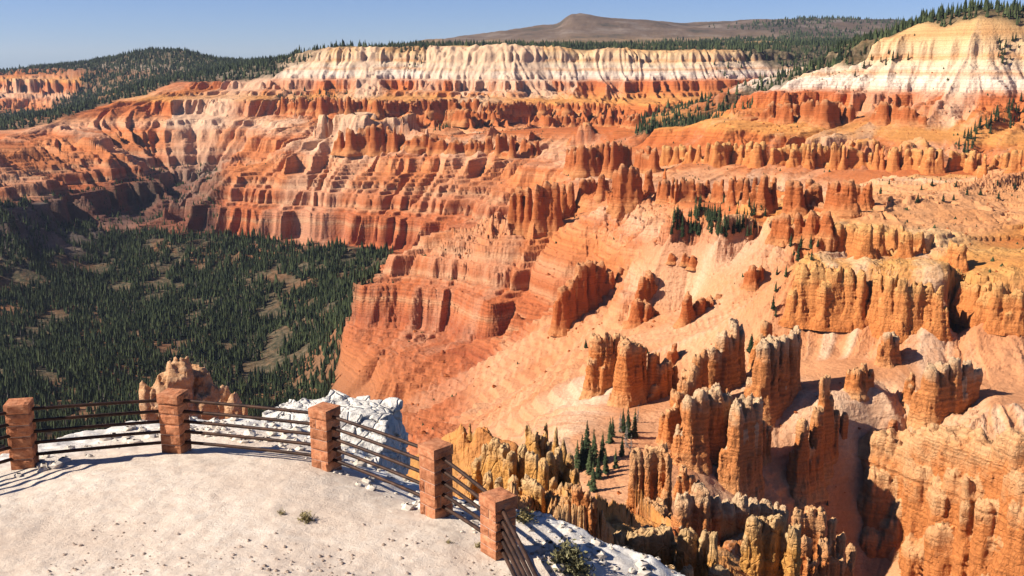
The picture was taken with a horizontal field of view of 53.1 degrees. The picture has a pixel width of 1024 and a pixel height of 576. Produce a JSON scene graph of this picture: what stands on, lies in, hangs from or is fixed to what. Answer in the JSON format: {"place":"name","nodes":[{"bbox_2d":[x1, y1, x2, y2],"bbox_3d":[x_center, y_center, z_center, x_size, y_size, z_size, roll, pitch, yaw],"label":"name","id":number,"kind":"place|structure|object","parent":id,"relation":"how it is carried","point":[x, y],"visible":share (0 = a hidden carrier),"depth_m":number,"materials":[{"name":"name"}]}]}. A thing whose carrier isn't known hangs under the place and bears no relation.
{"place":"outdoors","nodes":[
{"label":"outdoors","id":0,"kind":"place"},
{"bbox_2d":[0,418,684,575],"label":"overlook ground","id":1,"kind":"structure","parent":0,"point":[221,501],"depth_m":14.90,"materials":[{"name":"stone"}]},
{"bbox_2d":[0,388,537,575],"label":"boundary fence","id":2,"kind":"object","parent":1,"relation":"on","point":[496,529],"visible":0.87,"depth_m":16.75,"materials":[{"name":"red stone"}]},
{"bbox_2d":[298,510,314,523],"bbox_3d":[-2.986,3.320,14.879,0.301,0.184,0.267,-5,14,-22],"label":"shrub","id":3,"kind":"object","parent":1,"relation":"on","point":[305,517],"visible":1,"depth_m":14.88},
{"bbox_2d":[261,390,409,474],"bbox_3d":[-5.404,4.658,28.481,4.525,2.315,5.153,2,13,10],"label":"white outcrop","id":4,"kind":"object","parent":1,"relation":"on","point":[385,415],"visible":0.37,"depth_m":28.96,"materials":[{"name":"stone"}]},
{"bbox_2d":[14,415,680,575],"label":"edge rubble","id":5,"kind":"object","parent":1,"relation":"on","point":[546,548],"visible":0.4,"depth_m":16.85,"materials":[{"name":"stone"}]},
{"bbox_2d":[46,516,674,575],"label":"ground chips","id":6,"kind":"object","parent":1,"relation":"on","point":[277,570],"visible":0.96,"depth_m":13.64,"materials":[{"name":"brown stone"}]},
{"bbox_2d":[516,507,539,523],"bbox_3d":[0.200,3.448,15.554,0.492,0.266,0.449,0,13,0],"label":"shrub","id":7,"kind":"object","parent":1,"relation":"on","point":[525,515],"visible":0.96,"depth_m":15.52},
{"bbox_2d":[541,536,592,575],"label":"shrub","id":8,"kind":"object","parent":1,"relation":"on","point":[568,554],"visible":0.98,"depth_m":14.00,"materials":[{"name":"green plant"}]},
{"bbox_2d":[561,553,595,575],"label":"shrub","id":9,"kind":"object","parent":1,"relation":"on","point":[581,570],"visible":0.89,"depth_m":13.90,"materials":[{"name":"green plant"}]},
{"bbox_2d":[0,9,1023,575],"bbox_3d":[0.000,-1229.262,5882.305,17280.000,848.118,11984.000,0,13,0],"label":"canyon terrain","id":10,"kind":"structure","parent":0,"point":[302,185],"depth_m":1772.02,"materials":[{"name":"stone"}]},
{"bbox_2d":[1,163,221,253],"bbox_3d":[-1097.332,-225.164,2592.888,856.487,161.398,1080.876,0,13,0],"label":"sparse wood","id":11,"kind":"object","parent":10,"relation":"on","point":[140,219],"visible":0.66,"depth_m":2561.95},
{"bbox_2d":[0,46,300,129],"bbox_3d":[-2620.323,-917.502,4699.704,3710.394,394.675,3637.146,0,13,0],"label":"hill forest","id":12,"kind":"object","parent":10,"relation":"on","point":[203,67],"visible":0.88,"depth_m":4852.02,"materials":[{"name":"plant"}]},
{"bbox_2d":[139,356,247,420],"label":"rock butte","id":13,"kind":"object","parent":10,"relation":"on","point":[196,380],"visible":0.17,"depth_m":318.87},
{"bbox_2d":[0,193,393,447],"bbox_3d":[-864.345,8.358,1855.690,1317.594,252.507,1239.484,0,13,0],"label":"valley forest","id":14,"kind":"object","parent":10,"relation":"on","point":[85,367],"visible":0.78,"depth_m":1926.18,"materials":[{"name":"plant"}]},
{"bbox_2d":[5,212,389,434],"bbox_3d":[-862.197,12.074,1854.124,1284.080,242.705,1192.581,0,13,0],"label":"dead trunks","id":15,"kind":"object","parent":10,"relation":"on","point":[173,309],"visible":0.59,"depth_m":1964.84,"materials":[{"name":"grey wood"}]},
{"bbox_2d":[279,95,367,117],"bbox_3d":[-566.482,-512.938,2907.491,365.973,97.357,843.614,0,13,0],"label":"red cliff","id":16,"kind":"structure","parent":10,"relation":"on","point":[326,105],"depth_m":3163.11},
{"bbox_2d":[330,124,446,156],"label":"red cliff","id":17,"kind":"structure","parent":10,"relation":"on","point":[372,140],"depth_m":2416.81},
{"bbox_2d":[370,98,479,120],"bbox_3d":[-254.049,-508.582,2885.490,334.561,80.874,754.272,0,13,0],"label":"red cliff","id":18,"kind":"structure","parent":10,"relation":"on","point":[434,109],"depth_m":2932.80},
{"bbox_2d":[457,471,465,479],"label":"rock pinnacle","id":19,"kind":"object","parent":10,"relation":"on","point":[460,477],"visible":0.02,"depth_m":193.62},
{"bbox_2d":[462,424,475,441],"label":"rock pinnacle","id":20,"kind":"object","parent":10,"relation":"on","point":[470,436],"visible":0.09,"depth_m":204.19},
{"bbox_2d":[443,108,514,127],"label":"red cliff","id":21,"kind":"structure","parent":10,"relation":"on","point":[462,116],"depth_m":2856.55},
{"bbox_2d":[444,132,540,158],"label":"red cliff","id":22,"kind":"structure","parent":10,"relation":"on","point":[502,150],"depth_m":2322.72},
{"bbox_2d":[467,437,519,500],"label":"rock pinnacle","id":23,"kind":"object","parent":10,"relation":"on","point":[494,465],"visible":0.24,"depth_m":182.24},
{"bbox_2d":[278,42,756,131],"bbox_3d":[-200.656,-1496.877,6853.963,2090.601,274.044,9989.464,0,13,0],"label":"scattered wood","id":24,"kind":"object","parent":10,"relation":"on","point":[689,103],"visible":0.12,"depth_m":2431.46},
{"bbox_2d":[507,180,576,241],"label":"red cliff","id":25,"kind":"structure","parent":10,"relation":"on","point":[550,208],"depth_m":1533.16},
{"bbox_2d":[525,423,566,464],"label":"rock pinnacle","id":26,"kind":"object","parent":10,"relation":"on","point":[541,446],"visible":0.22,"depth_m":195.09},
{"bbox_2d":[488,100,606,118],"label":"red cliff","id":27,"kind":"structure","parent":10,"relation":"on","point":[539,109],"depth_m":3048.96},
{"bbox_2d":[516,443,580,512],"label":"rock pinnacle","id":28,"kind":"object","parent":10,"relation":"on","point":[537,477],"visible":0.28,"depth_m":178.07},
{"bbox_2d":[279,37,846,66],"bbox_3d":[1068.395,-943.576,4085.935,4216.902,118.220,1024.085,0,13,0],"label":"plateau forest","id":29,"kind":"object","parent":10,"relation":"on","point":[761,46],"visible":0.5,"depth_m":3926.19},
{"bbox_2d":[574,440,582,469],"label":"conifer tree","id":30,"kind":"object","parent":10,"relation":"on","point":[577,460],"visible":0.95,"depth_m":569.96,"materials":[{"name":"green plant"}]},
{"bbox_2d":[571,483,592,522],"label":"rock pinnacle","id":31,"kind":"object","parent":10,"relation":"on","point":[581,497],"visible":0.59,"depth_m":161.85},
{"bbox_2d":[579,435,586,469],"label":"conifer tree","id":32,"kind":"object","parent":10,"relation":"on","point":[583,457],"visible":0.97,"depth_m":571.91,"materials":[{"name":"green plant"}]},
{"bbox_2d":[150,34,1023,486],"bbox_3d":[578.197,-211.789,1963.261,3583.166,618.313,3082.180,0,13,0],"label":"scrub","id":33,"kind":"object","parent":10,"relation":"on","point":[642,220],"visible":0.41,"depth_m":1690.76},
{"bbox_2d":[583,420,591,461],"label":"conifer tree","id":34,"kind":"object","parent":10,"relation":"on","point":[587,442],"visible":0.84,"depth_m":574.23,"materials":[{"name":"green plant"}]},
{"bbox_2d":[548,260,628,336],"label":"rock wall","id":35,"kind":"structure","parent":10,"relation":"on","point":[587,288],"depth_m":1211.44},
{"bbox_2d":[586,446,592,474],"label":"conifer tree","id":36,"kind":"object","parent":10,"relation":"on","point":[589,463],"visible":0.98,"depth_m":562.62,"materials":[{"name":"green plant"}]},
{"bbox_2d":[542,113,640,129],"bbox_3d":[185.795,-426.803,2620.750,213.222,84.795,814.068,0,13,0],"label":"red cliff","id":37,"kind":"structure","parent":10,"relation":"on","point":[631,121],"depth_m":2439.97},
{"bbox_2d":[587,497,596,537],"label":"rock pinnacle","id":38,"kind":"object","parent":10,"relation":"on","point":[592,519],"visible":0.46,"depth_m":161.86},
{"bbox_2d":[588,429,598,465],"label":"conifer tree","id":39,"kind":"object","parent":10,"relation":"on","point":[594,451],"visible":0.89,"depth_m":572.61,"materials":[{"name":"green plant"}]},
{"bbox_2d":[588,461,598,491],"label":"conifer tree","id":40,"kind":"object","parent":10,"relation":"on","point":[592,487],"visible":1,"depth_m":541.19,"materials":[{"name":"green plant"}]},
{"bbox_2d":[595,456,601,479],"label":"conifer tree","id":41,"kind":"object","parent":10,"relation":"on","point":[598,470],"visible":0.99,"depth_m":555.87,"materials":[{"name":"green plant"}]},
{"bbox_2d":[579,332,620,399],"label":"rock tower","id":42,"kind":"structure","parent":10,"relation":"on","point":[600,366],"depth_m":757.51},
{"bbox_2d":[599,433,605,460],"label":"conifer tree","id":43,"kind":"object","parent":10,"relation":"on","point":[602,450],"visible":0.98,"depth_m":576.63,"materials":[{"name":"green plant"}]},
{"bbox_2d":[602,448,609,474],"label":"conifer tree","id":44,"kind":"object","parent":10,"relation":"on","point":[606,469],"visible":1,"depth_m":561.34,"materials":[{"name":"green plant"}]},
{"bbox_2d":[605,417,614,443],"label":"conifer tree","id":45,"kind":"object","parent":10,"relation":"on","point":[610,438],"visible":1,"depth_m":601.63,"materials":[{"name":"green plant"}]},
{"bbox_2d":[562,140,662,180],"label":"hoodoo wall","id":46,"kind":"structure","parent":10,"relation":"on","point":[583,161],"depth_m":1832.26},
{"bbox_2d":[611,419,615,436],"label":"conifer tree","id":47,"kind":"object","parent":10,"relation":"on","point":[613,430],"visible":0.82,"depth_m":616.33,"materials":[{"name":"green plant"}]},
{"bbox_2d":[575,164,654,220],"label":"red cliff","id":48,"kind":"structure","parent":10,"relation":"on","point":[627,194],"depth_m":1443.39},
{"bbox_2d":[612,449,618,467],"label":"conifer tree","id":49,"kind":"object","parent":10,"relation":"on","point":[615,463],"visible":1,"depth_m":567.16,"materials":[{"name":"green plant"}]},
{"bbox_2d":[619,408,625,432],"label":"conifer tree","id":50,"kind":"object","parent":10,"relation":"on","point":[622,427],"visible":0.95,"depth_m":628.15,"materials":[{"name":"green plant"}]},
{"bbox_2d":[619,437,625,456],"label":"conifer tree","id":51,"kind":"object","parent":10,"relation":"on","point":[622,452],"visible":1,"depth_m":580.28,"materials":[{"name":"green plant"}]},
{"bbox_2d":[623,428,628,447],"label":"dead tree","id":52,"kind":"object","parent":10,"relation":"on","point":[626,443],"visible":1,"depth_m":594.82,"materials":[{"name":"grey wood"}]},
{"bbox_2d":[607,333,647,408],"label":"rock tower","id":53,"kind":"structure","parent":10,"relation":"on","point":[630,383],"depth_m":697.46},
{"bbox_2d":[623,409,632,438],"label":"conifer tree","id":54,"kind":"object","parent":10,"relation":"on","point":[628,424],"visible":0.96,"depth_m":617.58,"materials":[{"name":"green plant"}]},
{"bbox_2d":[631,408,639,437],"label":"conifer tree","id":55,"kind":"object","parent":10,"relation":"on","point":[634,430],"visible":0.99,"depth_m":620.23,"materials":[{"name":"green plant"}]},
{"bbox_2d":[621,298,659,329],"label":"rock fin","id":56,"kind":"object","parent":10,"relation":"on","point":[642,312],"visible":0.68,"depth_m":948.86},
{"bbox_2d":[629,270,657,316],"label":"rock spire","id":57,"kind":"object","parent":10,"relation":"on","point":[647,288],"visible":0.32,"depth_m":994.56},
{"bbox_2d":[625,443,672,518],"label":"rock tower","id":58,"kind":"structure","parent":10,"relation":"on","point":[650,472],"depth_m":398.68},
{"bbox_2d":[647,352,678,401],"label":"rock spire","id":59,"kind":"object","parent":10,"relation":"on","point":[663,379],"visible":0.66,"depth_m":710.94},
{"bbox_2d":[666,253,675,264],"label":"hoodoo","id":60,"kind":"object","parent":10,"relation":"on","point":[671,260],"visible":1,"depth_m":1005.48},
{"bbox_2d":[613,523,729,575],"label":"rock wall","id":61,"kind":"structure","parent":10,"relation":"on","point":[695,555],"depth_m":194.27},
{"bbox_2d":[666,343,678,365],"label":"hoodoo","id":62,"kind":"object","parent":10,"relation":"on","point":[672,355],"visible":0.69,"depth_m":791.77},
{"bbox_2d":[672,206,676,222],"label":"conifer tree","id":63,"kind":"object","parent":10,"relation":"on","point":[674,218],"visible":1,"depth_m":1015.86,"materials":[{"name":"green plant"}]},
{"bbox_2d":[655,368,695,448],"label":"rock fin","id":64,"kind":"object","parent":10,"relation":"on","point":[670,419],"visible":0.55,"depth_m":609.92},
{"bbox_2d":[330,48,1021,532],"bbox_3d":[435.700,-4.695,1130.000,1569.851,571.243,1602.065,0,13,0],"label":"fallen boulders","id":65,"kind":"object","parent":10,"relation":"on","point":[704,312],"visible":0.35,"depth_m":1271.68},
{"bbox_2d":[676,205,679,219],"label":"conifer tree","id":66,"kind":"object","parent":10,"relation":"on","point":[678,216],"visible":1,"depth_m":1016.91,"materials":[{"name":"green plant"}]},
{"bbox_2d":[679,253,689,265],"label":"hoodoo","id":67,"kind":"object","parent":10,"relation":"on","point":[685,260],"visible":0.98,"depth_m":1001.35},
{"bbox_2d":[672,465,699,500],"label":"rock fin","id":68,"kind":"object","parent":10,"relation":"on","point":[685,481],"visible":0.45,"depth_m":524.51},
{"bbox_2d":[687,217,693,234],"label":"conifer tree","id":69,"kind":"object","parent":10,"relation":"on","point":[690,226],"visible":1,"depth_m":1019.34,"materials":[{"name":"green plant"}]},
{"bbox_2d":[685,255,697,270],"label":"hoodoo","id":70,"kind":"object","parent":10,"relation":"on","point":[692,265],"visible":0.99,"depth_m":995.72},
{"bbox_2d":[673,291,721,328],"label":"rock wall","id":71,"kind":"structure","parent":10,"relation":"on","point":[690,312],"depth_m":887.35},
{"bbox_2d":[688,349,708,388],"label":"rock fin","id":72,"kind":"object","parent":10,"relation":"on","point":[698,365],"visible":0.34,"depth_m":653.59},
{"bbox_2d":[696,218,700,235],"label":"conifer tree","id":73,"kind":"object","parent":10,"relation":"on","point":[699,230],"visible":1,"depth_m":1015.86,"materials":[{"name":"green plant"}]},
{"bbox_2d":[669,382,733,475],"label":"rock buttress","id":74,"kind":"object","parent":10,"relation":"on","point":[700,438],"visible":0.62,"depth_m":577.11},
{"bbox_2d":[709,217,713,233],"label":"conifer tree","id":75,"kind":"object","parent":10,"relation":"on","point":[711,227],"visible":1,"depth_m":995.87,"materials":[{"name":"green plant"}]},
{"bbox_2d":[659,141,767,167],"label":"hoodoo wall","id":76,"kind":"structure","parent":10,"relation":"on","point":[728,153],"depth_m":1703.08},
{"bbox_2d":[712,205,716,221],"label":"conifer tree","id":77,"kind":"object","parent":10,"relation":"on","point":[714,214],"visible":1,"depth_m":999.74,"materials":[{"name":"green plant"}]},
{"bbox_2d":[655,174,777,215],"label":"hoodoo wall","id":78,"kind":"structure","parent":10,"relation":"on","point":[763,193],"depth_m":1325.89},
{"bbox_2d":[716,207,721,221],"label":"conifer tree","id":79,"kind":"object","parent":10,"relation":"on","point":[719,213],"visible":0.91,"depth_m":995.61,"materials":[{"name":"green plant"}]},
{"bbox_2d":[723,212,726,227],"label":"conifer tree","id":80,"kind":"object","parent":10,"relation":"on","point":[724,222],"visible":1,"depth_m":975.89,"materials":[{"name":"green plant"}]},
{"bbox_2d":[707,317,746,393],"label":"rock fin","id":81,"kind":"object","parent":10,"relation":"on","point":[726,365],"visible":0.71,"depth_m":684.13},
{"bbox_2d":[726,214,729,229],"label":"conifer tree","id":82,"kind":"object","parent":10,"relation":"on","point":[728,224],"visible":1,"depth_m":976.33,"materials":[{"name":"green plant"}]},
{"bbox_2d":[671,482,788,545],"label":"rock wall","id":83,"kind":"structure","parent":10,"relation":"on","point":[698,509],"depth_m":339.09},
{"bbox_2d":[732,220,735,234],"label":"conifer tree","id":84,"kind":"object","parent":10,"relation":"on","point":[733,229],"visible":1,"depth_m":979.53,"materials":[{"name":"green plant"}]},
{"bbox_2d":[736,215,741,232],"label":"conifer tree","id":85,"kind":"object","parent":10,"relation":"on","point":[739,227],"visible":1,"depth_m":980.50,"materials":[{"name":"green plant"}]},
{"bbox_2d":[716,393,764,502],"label":"rock buttress","id":86,"kind":"object","parent":10,"relation":"on","point":[740,465],"visible":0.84,"depth_m":575.96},
{"bbox_2d":[741,212,744,227],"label":"conifer tree","id":87,"kind":"object","parent":10,"relation":"on","point":[742,223],"visible":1,"depth_m":981.67,"materials":[{"name":"green plant"}]},
{"bbox_2d":[746,334,753,352],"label":"conifer tree","id":88,"kind":"object","parent":10,"relation":"on","point":[750,346],"visible":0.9,"depth_m":743.04,"materials":[{"name":"green plant"}]},
{"bbox_2d":[740,265,763,290],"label":"hoodoo","id":89,"kind":"object","parent":10,"relation":"on","point":[753,278],"visible":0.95,"depth_m":889.83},
{"bbox_2d":[747,319,772,371],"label":"rock spire","id":90,"kind":"object","parent":10,"relation":"on","point":[766,329],"visible":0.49,"depth_m":721.88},
{"bbox_2d":[762,420,771,465],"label":"rock pinnacle","id":91,"kind":"object","parent":10,"relation":"on","point":[767,440],"visible":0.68,"depth_m":613.87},
{"bbox_2d":[635,14,904,43],"bbox_3d":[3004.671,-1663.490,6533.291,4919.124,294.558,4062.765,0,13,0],"label":"forest","id":92,"kind":"object","parent":10,"relation":"on","point":[784,37],"visible":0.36,"depth_m":7323.51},
{"bbox_2d":[740,513,801,575],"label":"rock wall","id":93,"kind":"structure","parent":10,"relation":"on","point":[770,546],"depth_m":245.16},
{"bbox_2d":[744,325,801,430],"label":"rock fin","id":94,"kind":"object","parent":10,"relation":"on","point":[774,381],"visible":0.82,"depth_m":636.97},
{"bbox_2d":[635,5,945,134],"bbox_3d":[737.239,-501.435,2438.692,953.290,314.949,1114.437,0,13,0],"label":"slope forest","id":95,"kind":"object","parent":10,"relation":"on","point":[870,35],"visible":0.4,"depth_m":2132.50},
{"bbox_2d":[737,99,854,129],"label":"red cliff","id":96,"kind":"structure","parent":10,"relation":"on","point":[826,114],"depth_m":1844.84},
{"bbox_2d":[795,245,800,261],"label":"conifer tree","id":97,"kind":"object","parent":10,"relation":"on","point":[798,255],"visible":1,"depth_m":782.12,"materials":[{"name":"green plant"}]},
{"bbox_2d":[765,210,837,250],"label":"rock wall","id":98,"kind":"structure","parent":10,"relation":"on","point":[813,224],"depth_m":916.83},
{"bbox_2d":[786,374,848,508],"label":"rock spire","id":99,"kind":"object","parent":10,"relation":"on","point":[813,459],"visible":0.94,"depth_m":611.59,"materials":[{"name":"stone"}]},
{"bbox_2d":[778,261,869,332],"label":"golden cliff","id":100,"kind":"structure","parent":10,"relation":"on","point":[820,297],"depth_m":738.98,"materials":[{"name":"stone"}]},
{"bbox_2d":[791,505,856,575],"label":"rock cliff","id":101,"kind":"structure","parent":10,"relation":"on","point":[822,554],"depth_m":510.89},
{"bbox_2d":[765,142,884,170],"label":"hoodoo wall","id":102,"kind":"structure","parent":10,"relation":"on","point":[807,157],"depth_m":1608.29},
{"bbox_2d":[780,178,874,218],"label":"hoodoo wall","id":103,"kind":"structure","parent":10,"relation":"on","point":[849,199],"depth_m":994.66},
{"bbox_2d":[842,363,874,401],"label":"hoodoo","id":104,"kind":"object","parent":10,"relation":"on","point":[858,383],"visible":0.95,"depth_m":643.98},
{"bbox_2d":[830,222,927,259],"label":"golden cliff","id":105,"kind":"structure","parent":10,"relation":"on","point":[864,239],"depth_m":818.43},
{"bbox_2d":[874,331,901,368],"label":"rock fin","id":106,"kind":"object","parent":10,"relation":"on","point":[888,353],"visible":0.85,"depth_m":692.00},
{"bbox_2d":[887,419,897,431],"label":"hoodoo","id":107,"kind":"object","parent":10,"relation":"on","point":[892,423],"visible":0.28,"depth_m":634.95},
{"bbox_2d":[869,101,930,127],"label":"red cliff","id":108,"kind":"structure","parent":10,"relation":"on","point":[885,113],"depth_m":1729.73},
{"bbox_2d":[900,371,915,407],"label":"hoodoo","id":109,"kind":"object","parent":10,"relation":"on","point":[908,388],"visible":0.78,"depth_m":652.19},
{"bbox_2d":[866,270,952,343],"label":"golden cliff","id":110,"kind":"structure","parent":10,"relation":"on","point":[901,308],"depth_m":718.11,"materials":[{"name":"stone"}]},
{"bbox_2d":[857,423,1023,575],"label":"rock cliff","id":111,"kind":"structure","parent":10,"relation":"on","point":[933,499],"depth_m":581.79,"materials":[{"name":"stone"}]},
{"bbox_2d":[906,357,982,430],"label":"rock tower","id":112,"kind":"structure","parent":10,"relation":"on","point":[951,386],"depth_m":634.02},
{"bbox_2d":[885,145,1023,178],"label":"hoodoo wall","id":113,"kind":"structure","parent":10,"relation":"on","point":[929,161],"depth_m":1486.65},
{"bbox_2d":[944,240,967,272],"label":"rock formation","id":114,"kind":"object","parent":10,"relation":"on","point":[956,257],"depth_m":765.06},
{"bbox_2d":[897,0,1023,31],"bbox_3d":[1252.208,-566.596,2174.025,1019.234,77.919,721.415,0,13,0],"label":"rim forest","id":115,"kind":"object","parent":10,"relation":"on","point":[1015,6],"visible":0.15,"depth_m":1881.63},
{"bbox_2d":[949,280,1023,336],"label":"golden cliff","id":116,"kind":"structure","parent":10,"relation":"on","point":[996,308],"depth_m":711.84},
{"bbox_2d":[0,0,1023,69],"label":"sky","id":117,"kind":"structure","parent":0,"point":[33,32],"materials":[{"name":"blue"}]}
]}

